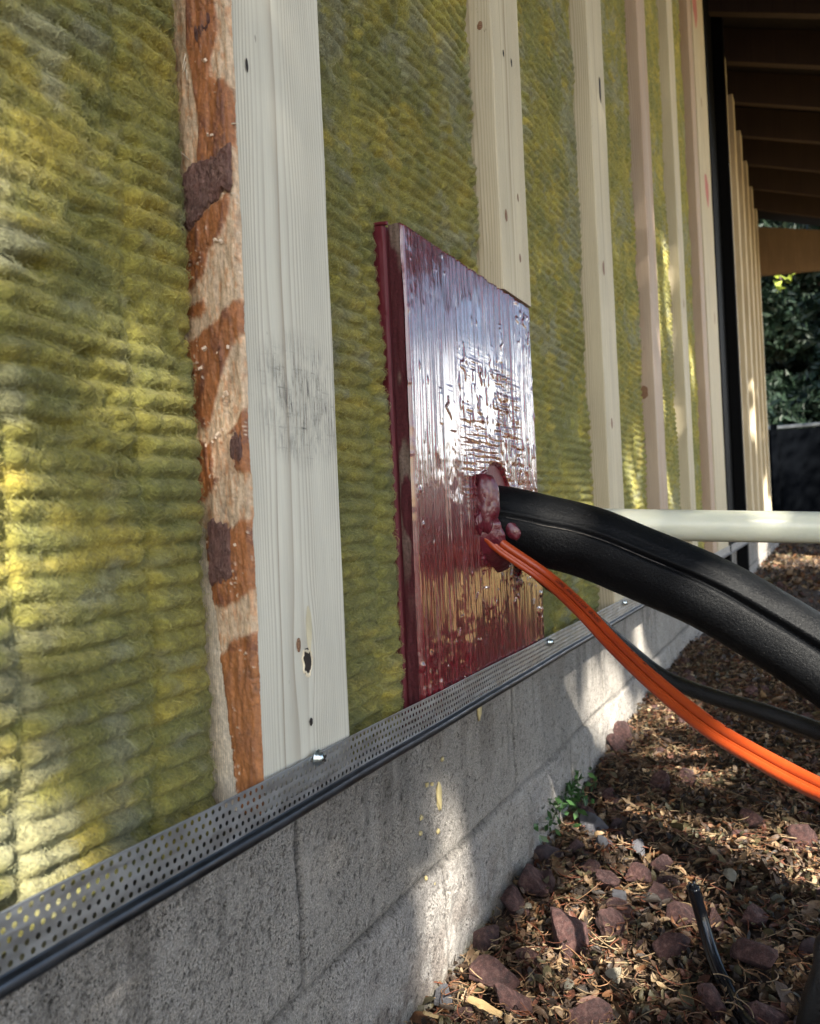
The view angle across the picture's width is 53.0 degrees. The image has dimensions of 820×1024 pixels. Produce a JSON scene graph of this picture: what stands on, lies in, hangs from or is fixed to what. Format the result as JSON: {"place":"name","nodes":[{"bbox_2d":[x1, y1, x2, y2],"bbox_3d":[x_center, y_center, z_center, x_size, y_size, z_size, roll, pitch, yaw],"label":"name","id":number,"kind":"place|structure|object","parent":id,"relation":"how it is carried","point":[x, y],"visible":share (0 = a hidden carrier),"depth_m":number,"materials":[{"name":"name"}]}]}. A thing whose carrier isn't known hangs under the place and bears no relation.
{"place":"outdoors","nodes":[
{"label":"outdoors","id":0,"kind":"place"},
{"bbox_2d":[404,543,819,1023],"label":"ground","id":1,"kind":"structure","parent":0,"point":[572,1001],"depth_m":0.84,"materials":[{"name":"brown plant"}]},
{"bbox_2d":[0,542,779,1023],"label":"foundation wall","id":2,"kind":"structure","parent":1,"relation":"on","point":[374,896],"depth_m":0.59,"materials":[{"name":"concrete"}]},
{"bbox_2d":[0,542,748,999],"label":"flashing strip","id":3,"kind":"object","parent":2,"relation":"attached to","point":[38,950],"visible":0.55,"depth_m":0.38,"materials":[{"name":"metal"}]},
{"bbox_2d":[0,0,217,953],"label":"insulation board","id":4,"kind":"object","parent":3,"relation":"on","point":[106,698],"visible":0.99,"depth_m":0.36,"materials":[{"name":"fabric"}]},
{"bbox_2d":[317,0,480,761],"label":"insulation board","id":5,"kind":"object","parent":3,"relation":"on","point":[397,105],"visible":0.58,"depth_m":0.58,"materials":[{"name":"fabric"}]},
{"bbox_2d":[371,221,544,727],"bbox_3d":[0.061,-0.030,0.721,0.068,0.368,0.294,-3,-1,26],"label":"mounting board","id":6,"kind":"object","parent":3,"relation":"on","point":[457,383],"visible":0.74,"depth_m":0.65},
{"bbox_2d":[484,538,819,801],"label":"electric cable","id":7,"kind":"object","parent":6,"relation":"attached to","point":[801,786],"visible":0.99,"depth_m":0.54,"materials":[{"name":"orange plastic"}]},
{"bbox_2d":[498,486,819,708],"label":"insulated pipe","id":8,"kind":"object","parent":6,"relation":"attached to","point":[766,626],"visible":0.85,"depth_m":0.68,"materials":[{"name":"plastic"}]},
{"bbox_2d":[499,540,819,787],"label":"electric cable","id":9,"kind":"object","parent":6,"relation":"attached to","point":[662,683],"visible":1,"depth_m":0.55,"materials":[{"name":"orange plastic"}]},
{"bbox_2d":[533,578,819,742],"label":"electric cable","id":10,"kind":"object","parent":6,"relation":"attached to","point":[800,725],"visible":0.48,"depth_m":0.71,"materials":[{"name":"black plastic"}]},
{"bbox_2d":[603,508,819,543],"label":"plastic pipe","id":11,"kind":"object","parent":6,"relation":"attached to","point":[748,526],"visible":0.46,"depth_m":0.75,"materials":[{"name":"white plastic"}]},
{"bbox_2d":[600,0,647,606],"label":"insulation board","id":12,"kind":"object","parent":3,"relation":"on","point":[624,254],"visible":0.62,"depth_m":1.41,"materials":[{"name":"fabric"}]},
{"bbox_2d":[656,0,697,545],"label":"wooden batten","id":13,"kind":"object","parent":3,"relation":"on","point":[676,269],"visible":0.59,"depth_m":1.88,"materials":[{"name":"brown wood"}]},
{"bbox_2d":[423,1010,438,1018],"bbox_3d":[0.015,0.371,0.607,0.004,0.002,0.016,4,-30,50],"label":"wood chip","id":14,"kind":"object","parent":1,"relation":"on","point":[427,1013],"visible":1,"depth_m":0.61,"materials":[{"name":"beige wood"}]},
{"bbox_2d":[434,983,452,1006],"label":"rock","id":15,"kind":"object","parent":1,"relation":"on","point":[446,999],"visible":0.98,"depth_m":0.65,"materials":[{"name":"grey stone"}]},
{"bbox_2d":[449,1004,473,1023],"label":"rock","id":16,"kind":"object","parent":1,"relation":"on","point":[462,1009],"visible":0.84,"depth_m":0.63,"materials":[{"name":"brown stone"}]},
{"bbox_2d":[467,996,501,1016],"bbox_3d":[0.056,0.370,0.615,0.028,0.003,0.007,7,11,32],"label":"wood chip","id":17,"kind":"object","parent":1,"relation":"on","point":[482,1004],"visible":1,"depth_m":0.61,"materials":[{"name":"beige wood"}]},
{"bbox_2d":[472,924,498,952],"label":"rock","id":18,"kind":"object","parent":1,"relation":"on","point":[483,940],"visible":1,"depth_m":0.74,"materials":[{"name":"brown stone"}]},
{"bbox_2d":[469,954,519,988],"bbox_3d":[0.068,0.380,0.672,0.040,0.026,0.033,-3,-1,30],"label":"rock","id":19,"kind":"object","parent":1,"relation":"on","point":[489,970],"visible":0.92,"depth_m":0.67,"materials":[{"name":"brown stone"}]},
{"bbox_2d":[493,982,532,1015],"bbox_3d":[0.082,0.380,0.638,0.040,0.026,0.029,18,12,-29],"label":"rock","id":20,"kind":"object","parent":1,"relation":"on","point":[510,997],"visible":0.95,"depth_m":0.63,"materials":[{"name":"brown stone"}]},
{"bbox_2d":[500,884,530,917],"bbox_3d":[0.103,0.381,0.793,0.035,0.028,0.031,26,10,3],"label":"rock","id":21,"kind":"object","parent":1,"relation":"on","point":[512,899],"visible":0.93,"depth_m":0.79,"materials":[{"name":"brown stone"}]},
{"bbox_2d":[525,902,531,908],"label":"rock","id":22,"kind":"object","parent":21,"relation":"on","point":[528,905],"visible":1,"depth_m":0.79,"materials":[{"name":"stone"}]},
{"bbox_2d":[515,946,543,971],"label":"rock","id":23,"kind":"object","parent":1,"relation":"on","point":[533,953],"visible":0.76,"depth_m":0.71,"materials":[{"name":"brown stone"}]},
{"bbox_2d":[517,863,548,896],"bbox_3d":[0.126,0.373,0.831,0.033,0.028,0.047,15,-17,25],"label":"rock","id":24,"kind":"object","parent":1,"relation":"on","point":[530,881],"visible":1,"depth_m":0.82,"materials":[{"name":"brown stone"}]},
{"bbox_2d":[540,869,554,893],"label":"rock","id":25,"kind":"object","parent":1,"relation":"on","point":[551,881],"visible":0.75,"depth_m":0.83,"materials":[{"name":"brown stone"}]},
{"bbox_2d":[534,844,563,866],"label":"rock","id":26,"kind":"object","parent":1,"relation":"on","point":[545,851],"visible":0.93,"depth_m":0.90,"materials":[{"name":"brown stone"}]},
{"bbox_2d":[564,978,573,989],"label":"rock","id":27,"kind":"object","parent":1,"relation":"on","point":[570,984],"visible":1,"depth_m":0.65,"materials":[{"name":"stone"}]},
{"bbox_2d":[550,907,588,960],"bbox_3d":[0.140,0.376,0.729,0.034,0.050,0.030,-45,-7,35],"label":"rock","id":28,"kind":"object","parent":1,"relation":"on","point":[573,931],"visible":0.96,"depth_m":0.72,"materials":[{"name":"stone"}]},
{"bbox_2d":[534,766,605,842],"bbox_3d":[0.197,0.346,0.983,0.050,0.036,0.227,-3,-1,26],"label":"plant","id":29,"kind":"object","parent":1,"relation":"on","point":[569,790],"visible":1,"depth_m":0.97,"materials":[{"name":"green plant"}]},
{"bbox_2d":[564,839,588,858],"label":"rock","id":30,"kind":"object","parent":1,"relation":"on","point":[575,844],"visible":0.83,"depth_m":0.92,"materials":[{"name":"brown stone"}]},
{"bbox_2d":[578,804,596,814],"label":"rock","id":31,"kind":"object","parent":1,"relation":"on","point":[585,807],"visible":0.24,"depth_m":1.01,"materials":[{"name":"brown stone"}]},
{"bbox_2d":[565,997,613,1023],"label":"rock","id":32,"kind":"object","parent":1,"relation":"on","point":[595,1010],"visible":1,"depth_m":0.61,"materials":[{"name":"brown stone"}]},
{"bbox_2d":[582,859,601,877],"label":"rock","id":33,"kind":"object","parent":1,"relation":"on","point":[592,864],"visible":0.82,"depth_m":0.86,"materials":[{"name":"brown stone"}]},
{"bbox_2d":[579,811,608,833],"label":"rock","id":34,"kind":"object","parent":1,"relation":"on","point":[591,821],"visible":0.98,"depth_m":0.96,"materials":[{"name":"grey stone"}]},
{"bbox_2d":[595,835,611,850],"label":"rock","id":35,"kind":"object","parent":1,"relation":"on","point":[600,839],"visible":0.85,"depth_m":0.91,"materials":[{"name":"grey stone"}]},
{"bbox_2d":[595,869,619,889],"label":"rock","id":36,"kind":"object","parent":1,"relation":"on","point":[607,878],"visible":0.94,"depth_m":0.82,"materials":[{"name":"stone"}]},
{"bbox_2d":[601,787,614,801],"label":"rock","id":37,"kind":"object","parent":1,"relation":"on","point":[607,791],"visible":0.84,"depth_m":1.06,"materials":[{"name":"brown stone"}]},
{"bbox_2d":[595,907,625,937],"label":"rock","id":38,"kind":"object","parent":1,"relation":"on","point":[611,916],"visible":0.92,"depth_m":0.75,"materials":[{"name":"brown stone"}]},
{"bbox_2d":[605,967,620,983],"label":"rock","id":39,"kind":"object","parent":1,"relation":"on","point":[613,973],"visible":1,"depth_m":0.66,"materials":[{"name":"stone"}]},
{"bbox_2d":[610,818,621,832],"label":"rock","id":40,"kind":"object","parent":1,"relation":"on","point":[616,822],"visible":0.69,"depth_m":0.97,"materials":[{"name":"stone"}]},
{"bbox_2d":[607,733,628,756],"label":"rock","id":41,"kind":"object","parent":1,"relation":"on","point":[616,742],"visible":0.91,"depth_m":1.22,"materials":[{"name":"brown stone"}]},
{"bbox_2d":[610,831,626,841],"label":"rock","id":42,"kind":"object","parent":1,"relation":"on","point":[620,833],"visible":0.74,"depth_m":0.95,"materials":[{"name":"brown stone"}]},
{"bbox_2d":[612,798,625,807],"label":"rock","id":43,"kind":"object","parent":1,"relation":"on","point":[615,800],"visible":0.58,"depth_m":1.04,"materials":[{"name":"brown stone"}]},
{"bbox_2d":[612,889,626,900],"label":"rock","id":44,"kind":"object","parent":1,"relation":"on","point":[621,894],"visible":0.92,"depth_m":0.80,"materials":[{"name":"grey stone"}]},
{"bbox_2d":[606,897,634,922],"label":"rock","id":45,"kind":"object","parent":1,"relation":"on","point":[615,900],"visible":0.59,"depth_m":0.78,"materials":[{"name":"brown stone"}]},
{"bbox_2d":[613,721,632,744],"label":"rock","id":46,"kind":"object","parent":1,"relation":"on","point":[621,729],"visible":0.65,"depth_m":1.25,"materials":[{"name":"stone"}]},
{"bbox_2d":[632,838,644,856],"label":"rock","id":47,"kind":"object","parent":1,"relation":"on","point":[638,845],"visible":0.98,"depth_m":0.90,"materials":[{"name":"grey stone"}]},
{"bbox_2d":[634,939,643,949],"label":"rock","id":48,"kind":"object","parent":1,"relation":"on","point":[639,943],"visible":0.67,"depth_m":0.72,"materials":[{"name":"brown stone"}]},
{"bbox_2d":[625,862,657,885],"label":"rock","id":49,"kind":"object","parent":1,"relation":"on","point":[638,870],"visible":0.91,"depth_m":0.83,"materials":[{"name":"pink stone"}]},
{"bbox_2d":[643,729,651,740],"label":"rock","id":50,"kind":"object","parent":1,"relation":"on","point":[646,735],"visible":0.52,"depth_m":1.29,"materials":[{"name":"brown stone"}]},
{"bbox_2d":[645,881,674,911],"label":"rock","id":51,"kind":"object","parent":1,"relation":"on","point":[661,891],"visible":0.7,"depth_m":0.80,"materials":[{"name":"brown stone"}]},
{"bbox_2d":[655,747,664,755],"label":"rock","id":52,"kind":"object","parent":1,"relation":"on","point":[660,749],"visible":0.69,"depth_m":1.20,"materials":[{"name":"stone"}]},
{"bbox_2d":[650,770,670,796],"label":"rock","id":53,"kind":"object","parent":1,"relation":"on","point":[659,776],"visible":0.84,"depth_m":1.07,"materials":[{"name":"brown stone"}]},
{"bbox_2d":[650,854,672,872],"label":"rock","id":54,"kind":"object","parent":1,"relation":"on","point":[660,862],"visible":0.98,"depth_m":0.85,"materials":[{"name":"stone"}]},
{"bbox_2d":[657,875,677,889],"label":"rock","id":55,"kind":"object","parent":1,"relation":"on","point":[666,878],"visible":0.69,"depth_m":0.83,"materials":[{"name":"brown stone"}]},
{"bbox_2d":[652,932,690,964],"bbox_3d":[0.225,0.375,0.708,0.034,0.025,0.023,-2,-1,-11],"label":"rock","id":56,"kind":"object","parent":1,"relation":"on","point":[667,945],"visible":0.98,"depth_m":0.70,"materials":[{"name":"brown stone"}]},
{"bbox_2d":[666,900,696,927],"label":"rock","id":57,"kind":"object","parent":1,"relation":"on","point":[675,909],"visible":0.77,"depth_m":0.75,"materials":[{"name":"brown stone"}]},
{"bbox_2d":[680,657,690,666],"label":"rock","id":58,"kind":"object","parent":1,"relation":"on","point":[684,658],"visible":0.34,"depth_m":1.78,"materials":[{"name":"brown stone"}]},
{"bbox_2d":[679,768,696,786],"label":"rock","id":59,"kind":"object","parent":1,"relation":"on","point":[688,775],"visible":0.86,"depth_m":1.09,"materials":[{"name":"brown stone"}]},
{"bbox_2d":[686,675,696,681],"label":"rock","id":60,"kind":"object","parent":1,"relation":"on","point":[689,677],"visible":0.22,"depth_m":1.58,"materials":[{"name":"brown stone"}]},
{"bbox_2d":[697,983,726,1020],"bbox_3d":[0.230,0.371,0.620,0.016,0.026,0.025,-2,-1,-44],"label":"rock","id":61,"kind":"object","parent":1,"relation":"on","point":[711,999],"visible":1,"depth_m":0.62,"materials":[{"name":"brown stone"}]},
{"bbox_2d":[707,907,726,931],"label":"rock","id":62,"kind":"object","parent":1,"relation":"on","point":[712,913],"visible":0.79,"depth_m":0.75,"materials":[{"name":"brown stone"}]},
{"bbox_2d":[686,881,759,1023],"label":"electric cable","id":63,"kind":"object","parent":1,"relation":"on","point":[716,965],"visible":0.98,"depth_m":0.66,"materials":[{"name":"black plastic"}]},
{"bbox_2d":[720,686,731,692],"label":"rock","id":64,"kind":"object","parent":1,"relation":"on","point":[728,688],"visible":0.39,"depth_m":1.49,"materials":[{"name":"brown stone"}]},
{"bbox_2d":[723,715,733,727],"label":"rock","id":65,"kind":"object","parent":1,"relation":"on","point":[727,718],"visible":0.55,"depth_m":1.31,"materials":[{"name":"brown stone"}]},
{"bbox_2d":[723,868,736,880],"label":"rock","id":66,"kind":"object","parent":1,"relation":"on","point":[730,874],"visible":1,"depth_m":0.82,"materials":[{"name":"stone"}]},
{"bbox_2d":[732,829,748,839],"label":"rock","id":67,"kind":"object","parent":1,"relation":"on","point":[737,831],"visible":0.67,"depth_m":0.92,"materials":[{"name":"stone"}]},
{"bbox_2d":[744,685,757,699],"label":"rock","id":68,"kind":"object","parent":1,"relation":"on","point":[750,689],"visible":0.59,"depth_m":1.46,"materials":[{"name":"brown stone"}]},
{"bbox_2d":[739,808,764,826],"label":"rock","id":69,"kind":"object","parent":1,"relation":"on","point":[755,819],"visible":0.96,"depth_m":0.94,"materials":[{"name":"brown stone"}]},
{"bbox_2d":[740,903,767,927],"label":"rock","id":70,"kind":"object","parent":1,"relation":"on","point":[753,913],"visible":0.99,"depth_m":0.74,"materials":[{"name":"brown stone"}]},
{"bbox_2d":[730,937,778,969],"bbox_3d":[0.287,0.364,0.678,0.035,0.023,0.040,15,-17,-35],"label":"rock","id":71,"kind":"object","parent":1,"relation":"on","point":[754,953],"visible":1,"depth_m":0.67,"materials":[{"name":"brown stone"}]},
{"bbox_2d":[761,685,770,692],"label":"rock","id":72,"kind":"object","parent":1,"relation":"on","point":[764,687],"visible":0.48,"depth_m":1.48,"materials":[{"name":"brown stone"}]},
{"bbox_2d":[743,1000,789,1023],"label":"rock","id":73,"kind":"object","parent":1,"relation":"on","point":[767,1013],"visible":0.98,"depth_m":0.60,"materials":[{"name":"brown stone"}]},
{"bbox_2d":[758,219,819,429],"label":"pine tree","id":74,"kind":"object","parent":1,"relation":"on","point":[784,328],"visible":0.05,"depth_m":9.32,"materials":[{"name":"green plant"}]},
{"bbox_2d":[765,226,819,417],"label":"broadleaf tree","id":75,"kind":"object","parent":1,"relation":"on","point":[792,364],"visible":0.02,"depth_m":10.85,"materials":[{"name":"green plant"}]},
{"bbox_2d":[767,281,819,375],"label":"hedge","id":76,"kind":"object","parent":1,"relation":"on","point":[812,287],"visible":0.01,"depth_m":14.51,"materials":[{"name":"green plant"}]},
{"bbox_2d":[768,422,819,511],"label":"black fence","id":77,"kind":"object","parent":1,"relation":"on","point":[794,456],"visible":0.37,"depth_m":8.15,"materials":[{"name":"metal"}]},
{"bbox_2d":[785,824,817,851],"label":"rock","id":78,"kind":"object","parent":1,"relation":"on","point":[804,832],"visible":0.81,"depth_m":0.89,"materials":[{"name":"stone"}]},
{"bbox_2d":[794,327,819,421],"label":"bush","id":79,"kind":"object","parent":1,"relation":"on","point":[810,344],"visible":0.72,"depth_m":9.38,"materials":[{"name":"green plant"}]},
{"bbox_2d":[799,936,814,961],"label":"rock","id":80,"kind":"object","parent":1,"relation":"on","point":[806,945],"visible":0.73,"depth_m":0.69,"materials":[{"name":"brown stone"}]},
{"bbox_2d":[801,698,813,708],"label":"rock","id":81,"kind":"object","parent":1,"relation":"on","point":[803,701],"visible":0.39,"depth_m":1.38,"materials":[{"name":"brown stone"}]},
{"bbox_2d":[801,712,813,718],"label":"rock","id":82,"kind":"object","parent":1,"relation":"on","point":[806,715],"visible":0.3,"depth_m":1.30,"materials":[{"name":"stone"}]},
{"bbox_2d":[796,932,819,1023],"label":"black hose","id":83,"kind":"object","parent":1,"relation":"on","point":[809,1009],"visible":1,"depth_m":0.50,"materials":[{"name":"black"}]},
{"bbox_2d":[810,757,819,770],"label":"rock","id":84,"kind":"object","parent":1,"relation":"on","point":[812,761],"visible":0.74,"depth_m":1.11,"materials":[{"name":"brown stone"}]},
{"bbox_2d":[773,273,795,291],"bbox_3d":[3.470,-2.461,7.986,0.169,0.841,1.097,-3,-1,5],"label":"leafy branch","id":85,"kind":"object","parent":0,"point":[777,283],"visible":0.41,"depth_m":7.61,"materials":[{"name":"green plant"}]},
{"bbox_3d":[0.936,-1.067,2.871,0.135,2.358,7.200,-3,-1,26],"label":"wall sheathing","id":86,"kind":"object","parent":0,"visible":0},
{"bbox_2d":[171,0,349,813],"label":"wooden batten","id":87,"kind":"object","parent":86,"relation":"attached to","point":[258,336],"visible":0.97,"depth_m":0.43,"materials":[{"name":"white wood"}]},
{"bbox_2d":[464,0,530,307],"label":"wooden batten","id":88,"kind":"object","parent":86,"relation":"attached to","point":[494,83],"visible":0.86,"depth_m":0.79,"materials":[{"name":"brown wood"}]},
{"bbox_2d":[517,0,599,651],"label":"insulation board","id":89,"kind":"object","parent":86,"relation":"attached to","point":[562,422],"visible":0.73,"depth_m":1.02,"materials":[{"name":"fabric"}]},
{"bbox_2d":[568,0,628,614],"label":"wooden batten","id":90,"kind":"object","parent":86,"relation":"attached to","point":[600,364],"visible":0.67,"depth_m":1.15,"materials":[{"name":"brown wood"}]},
{"bbox_2d":[624,0,667,509],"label":"wooden batten","id":91,"kind":"object","parent":86,"relation":"attached to","point":[651,389],"visible":0.6,"depth_m":1.52,"materials":[{"name":"beige wood"}]},
{"bbox_2d":[644,0,680,509],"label":"insulation board","id":92,"kind":"object","parent":86,"relation":"attached to","point":[661,231],"visible":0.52,"depth_m":1.79,"materials":[{"name":"fabric"}]},
{"bbox_2d":[672,0,704,548],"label":"insulation board","id":93,"kind":"object","parent":86,"relation":"attached to","point":[694,388],"visible":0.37,"depth_m":2.16,"materials":[{"name":"fabric"}]},
{"bbox_2d":[678,0,716,552],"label":"wooden batten","id":94,"kind":"object","parent":86,"relation":"attached to","point":[698,292],"visible":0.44,"depth_m":2.24,"materials":[{"name":"beige wood"}]},
{"bbox_2d":[691,0,728,551],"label":"batten","id":95,"kind":"object","parent":86,"relation":"attached to","point":[708,255],"visible":0.53,"depth_m":2.45,"materials":[{"name":"brown wood"}]},
{"bbox_2d":[702,0,749,570],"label":"black post","id":96,"kind":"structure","parent":86,"relation":"attached to","point":[725,267],"depth_m":3.26,"materials":[{"name":"paint"}]},
{"bbox_2d":[705,0,735,544],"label":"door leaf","id":97,"kind":"structure","parent":96,"relation":"in","point":[708,19],"depth_m":3.18,"materials":[{"name":"paint"}]},
{"bbox_2d":[707,0,819,276],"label":"roof","id":98,"kind":"structure","parent":86,"relation":"attached to","point":[772,52],"depth_m":4.12,"materials":[{"name":"brown wood"}]},
{"bbox_3d":[1.858,-0.877,4.531,0.017,1.950,2.510,-3,-1,26],"label":"backing panel","id":99,"kind":"object","parent":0,"visible":0},
{"bbox_2d":[725,60,747,510],"bbox_3d":[1.309,-0.873,3.348,0.040,1.980,0.091,-3,-1,26],"label":"wooden batten","id":100,"kind":"object","parent":99,"relation":"attached to","point":[735,271],"visible":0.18,"depth_m":3.36,"materials":[{"name":"brown wood"}]},
{"bbox_2d":[727,94,753,510],"bbox_3d":[1.487,-0.878,3.707,0.040,1.980,0.091,-3,-1,26],"label":"wooden batten","id":101,"kind":"object","parent":99,"relation":"attached to","point":[741,317],"visible":0.52,"depth_m":3.67,"materials":[{"name":"brown wood"}]},
{"bbox_2d":[736,130,759,510],"bbox_3d":[1.665,-0.882,4.065,0.040,1.980,0.091,-3,-1,26],"label":"wooden batten","id":102,"kind":"object","parent":99,"relation":"attached to","point":[747,321],"visible":0.48,"depth_m":4.02,"materials":[{"name":"brown wood"}]},
{"bbox_2d":[743,161,764,510],"bbox_3d":[1.843,-0.887,4.423,0.040,1.980,0.091,-3,-1,26],"label":"wooden batten","id":103,"kind":"object","parent":99,"relation":"attached to","point":[753,334],"visible":0.49,"depth_m":4.38,"materials":[{"name":"brown wood"}]},
{"bbox_2d":[749,186,768,510],"bbox_3d":[2.020,-0.891,4.782,0.040,1.980,0.091,-3,-1,26],"label":"wooden batten","id":104,"kind":"object","parent":99,"relation":"attached to","point":[761,406],"visible":0.43,"depth_m":4.74,"materials":[{"name":"brown wood"}]},
{"bbox_2d":[754,208,771,510],"bbox_3d":[2.198,-0.896,5.140,0.040,1.980,0.092,-3,-1,26],"label":"wooden batten","id":105,"kind":"object","parent":99,"relation":"attached to","point":[762,359],"visible":0.46,"depth_m":5.10,"materials":[{"name":"brown wood"}]}
]}

